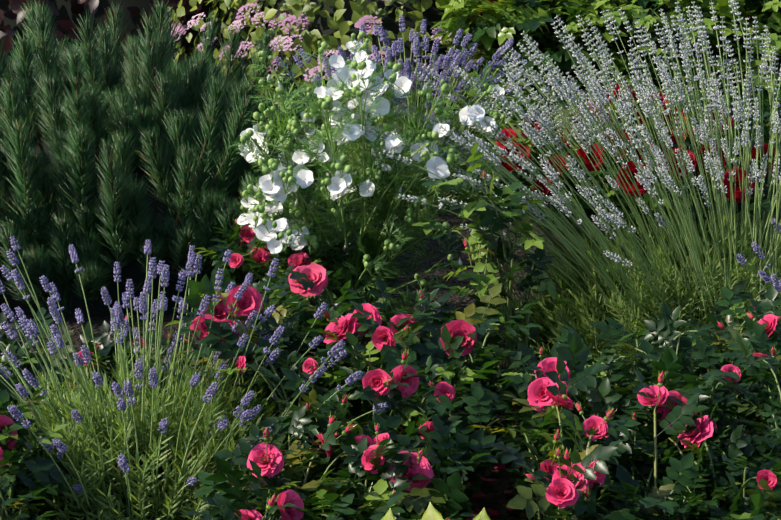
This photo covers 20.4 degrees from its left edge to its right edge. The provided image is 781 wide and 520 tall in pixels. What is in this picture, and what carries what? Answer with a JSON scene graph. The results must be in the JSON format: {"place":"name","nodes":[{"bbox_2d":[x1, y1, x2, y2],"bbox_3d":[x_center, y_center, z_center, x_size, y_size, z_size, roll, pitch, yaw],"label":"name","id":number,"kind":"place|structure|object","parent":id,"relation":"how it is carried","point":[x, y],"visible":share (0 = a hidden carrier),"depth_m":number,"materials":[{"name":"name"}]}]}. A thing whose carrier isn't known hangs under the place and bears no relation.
{"place":"outdoors","nodes":[
{"label":"outdoors","id":0,"kind":"place"},
{"bbox_2d":[0,71,779,518],"bbox_3d":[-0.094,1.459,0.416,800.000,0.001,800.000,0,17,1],"label":"soil","id":1,"kind":"structure","parent":0,"point":[454,221],"depth_m":4.98,"materials":[{"name":"brown soil"}]},
{"bbox_2d":[0,307,206,519],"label":"pink rose bush","id":2,"kind":"object","parent":1,"relation":"on","point":[41,478],"visible":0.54,"depth_m":3.59,"materials":[{"name":"green plant"}]},
{"bbox_2d":[0,0,228,80],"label":"purple leaf shrub","id":3,"kind":"object","parent":1,"relation":"on","point":[67,12],"visible":0.12,"depth_m":7.11,"materials":[{"name":"plant"}]},
{"bbox_2d":[0,0,352,317],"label":"mountain pine","id":4,"kind":"object","parent":1,"relation":"on","point":[108,161],"visible":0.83,"depth_m":4.83,"materials":[{"name":"green plant"}]},
{"bbox_2d":[0,236,388,519],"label":"lavender","id":5,"kind":"object","parent":1,"relation":"on","point":[120,454],"visible":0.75,"depth_m":3.58,"materials":[{"name":"green plant"}]},
{"bbox_2d":[193,214,356,316],"bbox_3d":[-0.260,0.037,4.604,0.394,0.274,0.751,0,17,1],"label":"pink rose bush","id":6,"kind":"object","parent":1,"relation":"on","point":[255,260],"visible":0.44,"depth_m":4.51,"materials":[{"name":"green plant"}]},
{"bbox_2d":[167,0,462,118],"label":"spirea shrub","id":7,"kind":"object","parent":1,"relation":"on","point":[308,25],"visible":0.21,"depth_m":6.46,"materials":[{"name":"pink plant"}]},
{"bbox_2d":[165,262,542,519],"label":"pink rose bush","id":8,"kind":"object","parent":1,"relation":"on","point":[414,448],"visible":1,"depth_m":3.57,"materials":[{"name":"green plant"}]},
{"bbox_2d":[229,31,509,317],"bbox_3d":[-0.038,-0.149,4.532,0.593,0.672,0.533,0,17,1],"label":"white bellflower plant","id":9,"kind":"object","parent":1,"relation":"on","point":[282,182],"visible":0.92,"depth_m":4.46,"materials":[{"name":"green plant"}]},
{"bbox_2d":[274,16,523,217],"bbox_3d":[0.030,-0.331,5.716,0.658,0.570,0.602,0,17,1],"label":"lavender","id":10,"kind":"object","parent":1,"relation":"on","point":[407,69],"visible":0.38,"depth_m":5.66,"materials":[{"name":"purple plant"}]},
{"bbox_2d":[381,502,490,519],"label":"leafy plant","id":11,"kind":"object","parent":1,"relation":"on","point":[431,512],"visible":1,"depth_m":2.83,"materials":[{"name":"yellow plant"}]},
{"bbox_2d":[412,142,571,402],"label":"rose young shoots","id":12,"kind":"object","parent":1,"relation":"on","point":[503,249],"visible":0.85,"depth_m":4.19,"materials":[{"name":"green plant"}]},
{"bbox_2d":[368,0,780,381],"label":"lavender","id":13,"kind":"object","parent":1,"relation":"on","point":[625,281],"visible":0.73,"depth_m":4.46,"materials":[{"name":"green plant"}]},
{"bbox_2d":[430,0,780,140],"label":"rose shrub","id":14,"kind":"object","parent":1,"relation":"on","point":[491,26],"visible":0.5,"depth_m":6.02,"materials":[{"name":"green plant"}]},
{"bbox_2d":[455,55,780,259],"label":"red rose bush","id":15,"kind":"object","parent":1,"relation":"on","point":[590,212],"visible":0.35,"depth_m":4.70,"materials":[{"name":"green plant"}]},
{"bbox_2d":[467,280,780,519],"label":"pink rose bush","id":16,"kind":"object","parent":1,"relation":"on","point":[670,425],"visible":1,"depth_m":3.48,"materials":[{"name":"green plant"}]},
{"bbox_2d":[735,218,780,316],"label":"lavender","id":17,"kind":"object","parent":1,"relation":"on","point":[768,279],"visible":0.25,"depth_m":4.23,"materials":[{"name":"purple plant"}]},
{"bbox_2d":[464,413,547,519],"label":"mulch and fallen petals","id":18,"kind":"object","parent":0,"point":[494,502],"visible":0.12,"depth_m":3.81,"materials":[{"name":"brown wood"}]}
]}

